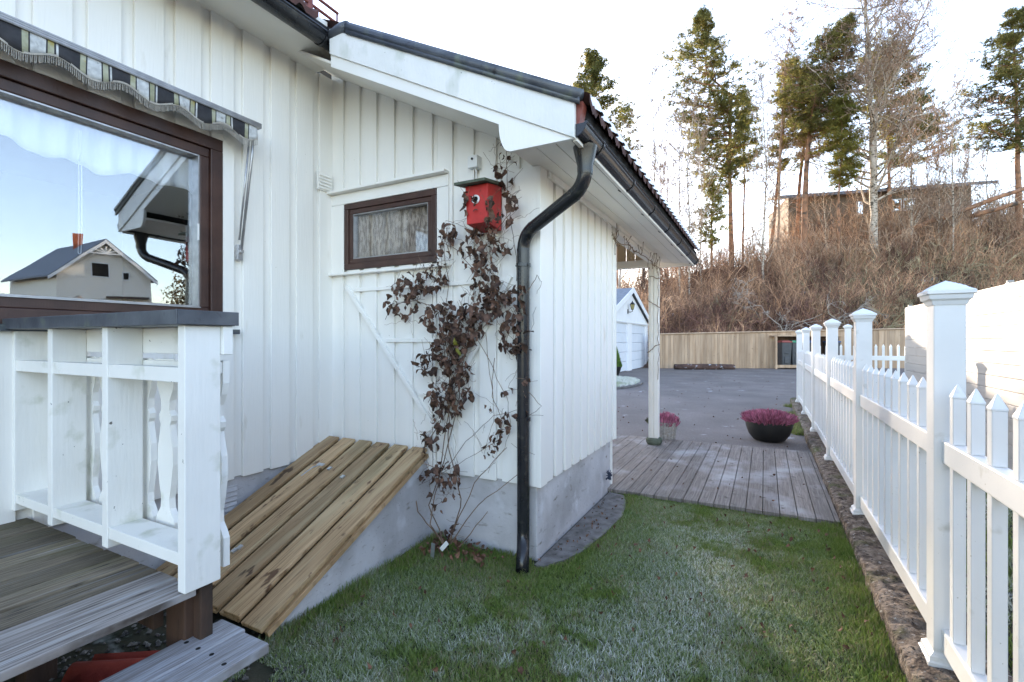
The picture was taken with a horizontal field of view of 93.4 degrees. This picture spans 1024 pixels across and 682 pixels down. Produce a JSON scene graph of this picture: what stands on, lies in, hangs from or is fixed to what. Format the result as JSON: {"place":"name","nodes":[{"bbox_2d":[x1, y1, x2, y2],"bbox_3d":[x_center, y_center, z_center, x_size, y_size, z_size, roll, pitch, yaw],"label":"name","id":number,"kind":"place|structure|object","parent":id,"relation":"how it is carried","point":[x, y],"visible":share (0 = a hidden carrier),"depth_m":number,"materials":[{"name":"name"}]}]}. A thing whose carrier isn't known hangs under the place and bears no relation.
{"place":"outdoors","nodes":[
{"label":"outdoors","id":0,"kind":"place"},
{"bbox_2d":[3,451,1012,681],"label":"lawn","id":1,"kind":"structure","parent":0,"point":[258,671],"depth_m":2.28,"materials":[{"name":"plant"}]},
{"bbox_2d":[0,518,212,681],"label":"terrace deck","id":2,"kind":"structure","parent":1,"relation":"on","point":[62,593],"depth_m":1.64,"materials":[{"name":"grey wood"}]},
{"bbox_2d":[2,309,238,593],"bbox_3d":[-1.650,0.363,1.952,1.434,0.931,0.205,0,0,28],"label":"terrace railing","id":3,"kind":"object","parent":2,"relation":"on","point":[62,443],"visible":0.97,"depth_m":1.87,"materials":[{"name":"paint"}]},
{"bbox_2d":[61,650,159,681],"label":"spare roof tile","id":4,"kind":"object","parent":1,"relation":"on","point":[99,667],"visible":0.5,"depth_m":1.95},
{"bbox_2d":[100,619,268,681],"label":"wooden step","id":5,"kind":"object","parent":1,"relation":"on","point":[225,650],"visible":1,"depth_m":1.55,"materials":[{"name":"grey wood"}]},
{"bbox_2d":[49,613,339,681],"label":"pebbles","id":6,"kind":"object","parent":1,"relation":"on","point":[145,643],"visible":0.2,"depth_m":2.16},
{"bbox_2d":[156,436,429,636],"bbox_3d":[-1.297,1.127,3.012,0.987,0.746,1.437,0,0,23],"label":"cellar hatch","id":7,"kind":"object","parent":1,"relation":"on","point":[381,521],"visible":0.76,"depth_m":2.89,"materials":[{"name":"brown wood"}]},
{"bbox_2d":[0,0,699,573],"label":"white house","id":8,"kind":"structure","parent":1,"relation":"on","point":[356,120],"depth_m":3.35,"materials":[{"name":"paint"}]},
{"bbox_2d":[78,130,83,254],"bbox_3d":[-2.253,-0.776,2.521,0.014,0.649,0.026,0,0,28],"label":"blind cord","id":9,"kind":"object","parent":8,"relation":"hanging from","point":[81,157],"visible":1,"depth_m":2.52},
{"bbox_2d":[0,96,191,193],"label":"window curtain","id":10,"kind":"object","parent":8,"relation":"hanging from","point":[43,133],"depth_m":2.59,"materials":[{"name":"fabric"}]},
{"bbox_2d":[0,59,239,333],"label":"window","id":11,"kind":"structure","parent":8,"relation":"in","point":[20,84],"depth_m":2.69,"materials":[{"name":"brown wood"}]},
{"bbox_2d":[0,11,261,260],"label":"window awning","id":12,"kind":"object","parent":8,"relation":"attached to","point":[20,36],"depth_m":2.50,"materials":[{"name":"grey fabric"}]},
{"bbox_2d":[326,168,450,276],"bbox_3d":[-0.926,-0.846,3.609,1.150,0.662,0.145,0,0,28],"label":"window","id":13,"kind":"structure","parent":8,"relation":"in","point":[344,218],"depth_m":3.58,"materials":[{"name":"white wood"}]},
{"bbox_2d":[359,205,426,257],"bbox_3d":[-0.888,-0.814,3.654,0.856,0.477,0.014,0,0,28],"label":"window curtain","id":14,"kind":"object","parent":8,"relation":"hanging from","point":[395,231],"depth_m":3.65,"materials":[{"name":"white fabric"}]},
{"bbox_2d":[382,142,542,546],"bbox_3d":[-0.523,-0.034,3.243,1.541,2.776,0.307,0,0,28],"label":"climbing vine","id":15,"kind":"object","parent":8,"relation":"attached to","point":[454,336],"visible":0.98,"depth_m":3.14,"materials":[{"name":"brown plant"}]},
{"bbox_2d":[454,177,504,232],"bbox_3d":[-0.204,-0.872,3.082,0.224,0.312,0.260,0,0,28],"label":"birdhouse","id":16,"kind":"object","parent":8,"relation":"attached to","point":[481,188],"visible":0.85,"depth_m":3.02,"materials":[{"name":"red paint"}]},
{"bbox_2d":[606,470,611,479],"bbox_3d":[0.875,1.208,4.344,0.062,0.091,0.061,0,0,28],"label":"boot brush","id":17,"kind":"object","parent":8,"relation":"attached to","point":[609,475],"visible":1,"depth_m":4.33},
{"bbox_2d":[612,223,661,372],"bbox_3d":[1.448,-0.342,5.420,0.190,1.684,2.279,0,0,25],"label":"climbing twig","id":18,"kind":"object","parent":8,"relation":"attached to","point":[615,240],"visible":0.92,"depth_m":5.77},
{"bbox_2d":[430,543,434,559],"bbox_3d":[-0.508,1.346,3.088,0.037,0.106,0.003,0,0,28],"label":"plant tag","id":19,"kind":"object","parent":1,"relation":"on","point":[432,549],"visible":0.95,"depth_m":3.09,"materials":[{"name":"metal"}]},
{"bbox_2d":[440,541,448,550],"bbox_3d":[-0.428,1.295,3.047,0.071,0.074,0.003,0,0,28],"label":"plant tag","id":20,"kind":"object","parent":1,"relation":"on","point":[444,546],"visible":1,"depth_m":3.04,"materials":[{"name":"white plastic"}]},
{"bbox_2d":[534,492,625,567],"bbox_3d":[0.629,1.388,3.638,0.262,0.012,1.630,0,0,28],"label":"concrete strip","id":21,"kind":"object","parent":1,"relation":"on","point":[555,553],"visible":1,"depth_m":3.52,"materials":[{"name":"grey concrete"}]},
{"bbox_2d":[608,434,839,524],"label":"porch floor","id":22,"kind":"structure","parent":1,"relation":"on","point":[636,459],"depth_m":4.80,"materials":[{"name":"grey wood"}]},
{"bbox_2d":[811,324,915,375],"bbox_3d":[6.993,0.528,9.771,1.920,1.747,0.150,0,0,28],"label":"picket fence","id":23,"kind":"object","parent":1,"relation":"on","point":[890,358],"visible":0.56,"depth_m":9.62,"materials":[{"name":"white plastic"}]},
{"bbox_2d":[790,397,1012,681],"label":"stone curb","id":24,"kind":"structure","parent":1,"relation":"on","point":[905,623],"depth_m":2.61,"materials":[{"name":"grey stone"}]},
{"bbox_2d":[795,281,1023,681],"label":"picket fence","id":25,"kind":"object","parent":24,"relation":"on","point":[908,462],"visible":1,"depth_m":1.93,"materials":[{"name":"white wood"}]},
{"bbox_2d":[905,280,1023,469],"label":"board screen","id":26,"kind":"object","parent":1,"relation":"on","point":[991,378],"visible":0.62,"depth_m":5.43,"materials":[{"name":"white wood"}]},
{"bbox_2d":[966,479,1012,675],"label":"neighbour grass","id":27,"kind":"structure","parent":1,"relation":"on","point":[1010,579],"depth_m":2.90,"materials":[{"name":"green plant"}]},
{"bbox_2d":[616,376,639,386],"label":"island grass","id":28,"kind":"structure","parent":0,"point":[624,381],"depth_m":15.66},
{"bbox_2d":[616,287,648,371],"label":"garage","id":29,"kind":"structure","parent":0,"point":[632,337],"depth_m":22.82,"materials":[{"name":"paint"}]},
{"bbox_2d":[616,323,626,371],"bbox_3d":[4.701,0.287,21.245,0.050,2.165,2.700,0,0,28],"label":"garage door","id":30,"kind":"structure","parent":29,"relation":"in","point":[621,328],"depth_m":21.71,"materials":[{"name":"paint"}]},
{"bbox_2d":[627,301,634,313],"bbox_3d":[5.504,-1.555,22.214,0.327,0.590,0.263,0,0,28],"label":"wall lantern","id":31,"kind":"object","parent":29,"relation":"attached to","point":[632,304],"depth_m":22.17,"materials":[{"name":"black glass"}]},
{"bbox_2d":[632,325,644,368],"bbox_3d":[6.360,0.287,24.411,0.050,2.165,3.050,0,0,28],"label":"garage door","id":32,"kind":"structure","parent":29,"relation":"in","point":[638,336],"depth_m":24.45,"materials":[{"name":"paint"}]},
{"bbox_2d":[304,0,1023,287],"label":"sky","id":33,"kind":"structure","parent":0,"point":[546,39],"materials":[{"name":"white"}]},
{"bbox_2d":[616,368,904,451],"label":"asphalt driveway","id":34,"kind":"structure","parent":0,"point":[725,404],"depth_m":11.31,"materials":[{"name":"grey asphalt"}]},
{"bbox_2d":[333,377,887,681],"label":"leaf litter","id":35,"kind":"object","parent":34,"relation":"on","point":[478,559],"visible":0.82,"depth_m":3.04,"materials":[{"name":"brown plant"}]},
{"bbox_2d":[616,346,621,375],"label":"potted conifer","id":36,"kind":"object","parent":34,"relation":"on","point":[618,364],"visible":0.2,"depth_m":18.87,"materials":[{"name":"green plant"}]},
{"bbox_2d":[616,380,642,388],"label":"island kerb","id":37,"kind":"structure","parent":34,"relation":"on","point":[633,385],"depth_m":14.51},
{"bbox_2d":[645,411,680,439],"bbox_3d":[2.107,1.184,6.774,0.496,0.420,0.385,0,0,28],"label":"heather basket","id":38,"kind":"object","parent":34,"relation":"on","point":[669,423],"visible":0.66,"depth_m":6.63,"materials":[{"name":"grey wicker"}]},
{"bbox_2d":[674,364,734,369],"bbox_3d":[9.406,1.266,23.600,2.924,0.308,0.297,0,0,0],"label":"log","id":39,"kind":"object","parent":34,"relation":"on","point":[704,366],"visible":0.99,"depth_m":23.48,"materials":[{"name":"brown wood"}]},
{"bbox_2d":[740,408,799,442],"bbox_3d":[3.599,1.171,6.758,0.747,0.446,0.737,0,0,28],"label":"heather bowl","id":40,"kind":"object","parent":34,"relation":"on","point":[770,425],"visible":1,"depth_m":6.56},
{"bbox_2d":[777,340,792,364],"bbox_3d":[13.641,0.675,24.207,0.540,1.410,0.625,0,0,0],"label":"wheeled bin","id":41,"kind":"object","parent":34,"relation":"on","point":[784,348],"visible":0.89,"depth_m":23.95,"materials":[{"name":"grey plastic"}]},
{"bbox_2d":[660,328,917,367],"bbox_3d":[14.069,0.357,24.666,13.857,2.085,0.103,0,0,0],"label":"timber fence","id":42,"kind":"object","parent":34,"relation":"on","point":[749,349],"visible":0.45,"depth_m":24.68,"materials":[{"name":"beige wood"}]},
{"bbox_2d":[783,403,803,435],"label":"verge grass","id":43,"kind":"structure","parent":34,"relation":"on","point":[797,429],"depth_m":7.45,"materials":[{"name":"green plant"}]},
{"bbox_2d":[790,340,802,364],"bbox_3d":[14.154,0.675,24.207,0.540,1.410,0.625,0,0,0],"label":"wheeled bin","id":44,"kind":"object","parent":34,"relation":"on","point":[794,354],"visible":0.45,"depth_m":23.95,"materials":[{"name":"grey plastic"}]},
{"bbox_2d":[769,335,844,368],"bbox_3d":[14.870,0.555,24.300,3.630,1.690,0.840,0,0,0],"label":"bin shelter","id":45,"kind":"object","parent":34,"relation":"on","point":[792,337],"visible":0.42,"depth_m":24.60,"materials":[{"name":"beige wood"}]},
{"bbox_2d":[823,341,840,354],"bbox_3d":[16.048,0.675,24.207,0.540,1.410,0.625,0,0,0],"label":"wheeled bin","id":46,"kind":"object","parent":34,"relation":"on","point":[839,342],"visible":0.16,"depth_m":23.94,"materials":[{"name":"grey plastic"}]},
{"bbox_2d":[624,229,1023,367],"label":"hillside ground","id":47,"kind":"structure","parent":0,"point":[646,365],"depth_m":32.51,"materials":[{"name":"brown plant"}]},
{"bbox_2d":[570,47,646,169],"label":"pine tree","id":48,"kind":"object","parent":47,"relation":"on","point":[594,65],"visible":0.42,"depth_m":43.31,"materials":[{"name":"green plant"}]},
{"bbox_2d":[616,260,628,288],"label":"bare tree","id":49,"kind":"object","parent":47,"relation":"on","point":[620,277],"visible":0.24,"depth_m":33.94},
{"bbox_2d":[611,96,648,283],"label":"pine tree","id":50,"kind":"object","parent":47,"relation":"on","point":[627,118],"visible":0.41,"depth_m":45.16,"materials":[{"name":"green plant"}]},
{"bbox_2d":[621,108,658,279],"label":"bare sapling","id":51,"kind":"object","parent":47,"relation":"on","point":[640,153],"visible":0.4,"depth_m":39.85,"materials":[{"name":"grey plant"}]},
{"bbox_2d":[631,268,648,299],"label":"bare tree","id":52,"kind":"object","parent":47,"relation":"on","point":[643,274],"visible":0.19,"depth_m":33.95,"materials":[{"name":"plant"}]},
{"bbox_2d":[631,47,685,213],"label":"bare sapling","id":53,"kind":"object","parent":47,"relation":"on","point":[654,145],"visible":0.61,"depth_m":37.12,"materials":[{"name":"plant"}]},
{"bbox_2d":[649,139,683,285],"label":"bare sapling","id":54,"kind":"object","parent":47,"relation":"on","point":[668,179],"visible":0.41,"depth_m":37.28,"materials":[{"name":"grey plant"}]},
{"bbox_2d":[641,116,695,278],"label":"bare sapling","id":55,"kind":"object","parent":47,"relation":"on","point":[663,150],"visible":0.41,"depth_m":38.62,"materials":[{"name":"grey plant"}]},
{"bbox_2d":[648,82,703,299],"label":"bare sapling","id":56,"kind":"object","parent":47,"relation":"on","point":[675,142],"visible":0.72,"depth_m":35.00,"materials":[{"name":"grey plant"}]},
{"bbox_2d":[664,60,726,299],"bbox_3d":[12.391,-10.678,34.282,3.838,16.905,4.184,0,0,-38],"label":"bare sapling","id":57,"kind":"object","parent":47,"relation":"on","point":[694,112],"visible":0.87,"depth_m":33.96,"materials":[{"name":"plant"}]},
{"bbox_2d":[676,102,732,290],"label":"bare sapling","id":58,"kind":"object","parent":47,"relation":"on","point":[699,157],"visible":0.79,"depth_m":35.45,"materials":[{"name":"grey plant"}]},
{"bbox_2d":[686,171,731,291],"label":"pine tree","id":59,"kind":"object","parent":47,"relation":"on","point":[718,198],"visible":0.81,"depth_m":35.69,"materials":[{"name":"green plant"}]},
{"bbox_2d":[656,2,768,280],"bbox_3d":[15.712,-15.151,38.203,8.470,21.546,7.748,0,0,28],"label":"pine tree","id":60,"kind":"object","parent":47,"relation":"on","point":[701,30],"visible":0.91,"depth_m":37.40,"materials":[{"name":"green plant"}]},
{"bbox_2d":[693,293,766,330],"bbox_3d":[13.488,-1.574,29.721,4.808,3.021,3.803,0,0,-26],"label":"dead branch","id":61,"kind":"object","parent":47,"relation":"on","point":[737,310],"visible":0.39,"depth_m":29.05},
{"bbox_2d":[707,277,779,329],"bbox_3d":[14.397,-2.163,30.579,3.500,3.905,5.005,0,0,-4],"label":"dead branch","id":62,"kind":"object","parent":47,"relation":"on","point":[738,293],"visible":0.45,"depth_m":29.32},
{"bbox_2d":[731,88,769,266],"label":"pine tree","id":63,"kind":"object","parent":47,"relation":"on","point":[749,116],"visible":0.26,"depth_m":40.95,"materials":[{"name":"green plant"}]},
{"bbox_2d":[737,149,785,265],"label":"bare sapling","id":64,"kind":"object","parent":47,"relation":"on","point":[763,179],"visible":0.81,"depth_m":36.94,"materials":[{"name":"grey plant"}]},
{"bbox_2d":[734,51,806,289],"bbox_3d":[18.373,-11.651,34.368,4.636,17.548,5.023,0,0,28],"label":"bare sapling","id":65,"kind":"object","parent":47,"relation":"on","point":[766,182],"visible":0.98,"depth_m":34.21,"materials":[{"name":"plant"}]},
{"bbox_2d":[660,273,885,332],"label":"drooping twigs","id":66,"kind":"object","parent":47,"relation":"on","point":[749,327],"visible":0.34,"depth_m":28.67,"materials":[{"name":"brown plant"}]},
{"bbox_2d":[730,294,820,330],"bbox_3d":[15.187,-0.574,27.770,6.113,4.275,2.975,0,0,28],"label":"dead branch","id":67,"kind":"object","parent":47,"relation":"on","point":[779,314],"visible":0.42,"depth_m":27.45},
{"bbox_2d":[745,0,819,249],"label":"birch tree","id":68,"kind":"object","parent":47,"relation":"on","point":[790,30],"visible":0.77,"depth_m":39.97,"materials":[{"name":"brown plant"}]},
{"bbox_2d":[757,52,812,246],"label":"pine tree","id":69,"kind":"object","parent":47,"relation":"on","point":[787,162],"visible":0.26,"depth_m":41.83,"materials":[{"name":"green plant"}]},
{"bbox_2d":[781,266,819,297],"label":"dead branch","id":70,"kind":"object","parent":47,"relation":"on","point":[801,278],"visible":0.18,"depth_m":33.08,"materials":[{"name":"brown plant"}]},
{"bbox_2d":[780,62,835,245],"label":"pine tree","id":71,"kind":"object","parent":47,"relation":"on","point":[799,191],"visible":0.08,"depth_m":42.78,"materials":[{"name":"green plant"}]},
{"bbox_2d":[787,137,841,258],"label":"bare sapling","id":72,"kind":"object","parent":47,"relation":"on","point":[815,196],"visible":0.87,"depth_m":38.51,"materials":[{"name":"plant"}]},
{"bbox_2d":[616,180,1023,351],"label":"thicket","id":73,"kind":"object","parent":47,"relation":"on","point":[721,272],"visible":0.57,"depth_m":32.29,"materials":[{"name":"brown plant"}]},
{"bbox_2d":[769,12,880,265],"bbox_3d":[24.770,-15.533,38.578,7.684,20.688,7.387,0,0,-30],"label":"pine tree","id":74,"kind":"object","parent":47,"relation":"on","point":[809,126],"visible":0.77,"depth_m":37.79,"materials":[{"name":"green plant"}]},
{"bbox_2d":[788,289,886,329],"bbox_3d":[18.081,-1.351,27.200,4.670,3.118,4.144,0,0,44],"label":"dead branch","id":75,"kind":"object","parent":47,"relation":"on","point":[862,306],"visible":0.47,"depth_m":26.95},
{"bbox_2d":[806,89,871,273],"bbox_3d":[24.423,-11.548,36.011,3.857,14.082,3.663,0,0,-13],"label":"pine tree","id":76,"kind":"object","parent":47,"relation":"on","point":[846,147],"visible":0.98,"depth_m":35.66,"materials":[{"name":"green plant"}]},
{"bbox_2d":[837,146,885,235],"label":"bare sapling","id":77,"kind":"object","parent":47,"relation":"on","point":[850,193],"visible":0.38,"depth_m":39.84,"materials":[{"name":"plant"}]},
{"bbox_2d":[722,167,1023,292],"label":"tall shoots","id":78,"kind":"object","parent":47,"relation":"on","point":[967,215],"visible":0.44,"depth_m":36.57,"materials":[{"name":"brown plant"}]},
{"bbox_2d":[807,0,947,239],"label":"birch tree","id":79,"kind":"object","parent":47,"relation":"on","point":[919,31],"visible":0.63,"depth_m":35.16,"materials":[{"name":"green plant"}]},
{"bbox_2d":[766,180,997,259],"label":"brown house","id":80,"kind":"structure","parent":47,"relation":"on","point":[843,199],"depth_m":47.86,"materials":[{"name":"wood"}]},
{"bbox_2d":[856,201,862,213],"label":"window","id":81,"kind":"structure","parent":80,"relation":"in","point":[859,201],"depth_m":47.26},
{"bbox_2d":[892,199,901,210],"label":"window","id":82,"kind":"structure","parent":80,"relation":"in","point":[898,200],"depth_m":46.45,"materials":[{"name":"white glass"}]},
{"bbox_2d":[903,198,914,210],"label":"window","id":83,"kind":"structure","parent":80,"relation":"in","point":[904,198],"depth_m":46.23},
{"bbox_2d":[765,0,1023,262],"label":"birch tree","id":84,"kind":"object","parent":47,"relation":"on","point":[870,82],"visible":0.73,"depth_m":34.96,"materials":[{"name":"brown plant"}]},
{"bbox_2d":[872,293,919,327],"bbox_3d":[22.114,-1.386,26.959,4.540,3.061,4.365,0,0,-1],"label":"dead branch","id":85,"kind":"object","parent":47,"relation":"on","point":[892,325],"visible":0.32,"depth_m":27.43,"materials":[{"name":"plant"}]},
{"bbox_2d":[795,224,1023,338],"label":"thicket","id":86,"kind":"object","parent":47,"relation":"on","point":[946,259],"visible":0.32,"depth_m":32.27,"materials":[{"name":"brown plant"}]},
{"bbox_2d":[879,40,942,256],"bbox_3d":[29.867,-14.246,35.727,3.886,17.098,4.775,0,0,-21],"label":"bare sapling","id":87,"kind":"object","parent":47,"relation":"on","point":[911,184],"visible":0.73,"depth_m":35.71,"materials":[{"name":"plant"}]},
{"bbox_2d":[852,28,978,224],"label":"pine tree","id":88,"kind":"object","parent":47,"relation":"on","point":[923,127],"visible":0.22,"depth_m":45.01,"materials":[{"name":"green plant"}]},
{"bbox_2d":[907,90,961,240],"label":"bare sapling","id":89,"kind":"object","parent":47,"relation":"on","point":[929,195],"visible":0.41,"depth_m":36.78,"materials":[{"name":"plant"}]},
{"bbox_2d":[904,72,1004,245],"bbox_3d":[32.446,-12.582,35.475,5.301,13.710,4.177,0,0,28],"label":"bare sapling","id":90,"kind":"object","parent":47,"relation":"on","point":[943,180],"visible":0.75,"depth_m":35.49,"materials":[{"name":"brown plant"}]},
{"bbox_2d":[885,187,1023,239],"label":"fallen trunk","id":91,"kind":"object","parent":47,"relation":"on","point":[1000,196],"visible":0.64,"depth_m":34.98,"materials":[{"name":"brown wood"}]},
{"bbox_2d":[916,63,993,260],"bbox_3d":[31.336,-12.268,34.266,4.282,14.970,3.876,0,0,13],"label":"bare sapling","id":92,"kind":"object","parent":47,"relation":"on","point":[951,150],"visible":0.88,"depth_m":34.07,"materials":[{"name":"plant"}]},
{"bbox_2d":[933,128,988,232],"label":"bare sapling","id":93,"kind":"object","parent":47,"relation":"on","point":[966,171],"visible":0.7,"depth_m":36.53,"materials":[{"name":"plant"}]},
{"bbox_2d":[914,233,1014,284],"bbox_3d":[28.277,-4.382,30.751,4.979,4.452,4.521,0,0,28],"label":"dead branch","id":94,"kind":"object","parent":47,"relation":"on","point":[979,265],"visible":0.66,"depth_m":30.44,"materials":[{"name":"brown plant"}]},
{"bbox_2d":[954,116,1011,238],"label":"bare sapling","id":95,"kind":"object","parent":47,"relation":"on","point":[985,173],"visible":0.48,"depth_m":38.46,"materials":[{"name":"plant"}]},
{"bbox_2d":[949,4,1023,242],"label":"pine tree","id":96,"kind":"object","parent":47,"relation":"on","point":[1010,68],"visible":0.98,"depth_m":36.77,"materials":[{"name":"green plant"}]},
{"bbox_2d":[971,200,1023,217],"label":"fallen trunk","id":97,"kind":"object","parent":47,"relation":"on","point":[996,209],"visible":0.96,"depth_m":35.55,"materials":[{"name":"brown wood"}]},
{"bbox_2d":[1003,82,1023,164],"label":"pine tree","id":98,"kind":"object","parent":47,"relation":"on","point":[1013,156],"visible":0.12,"depth_m":45.87,"materials":[{"name":"green plant"}]}
]}

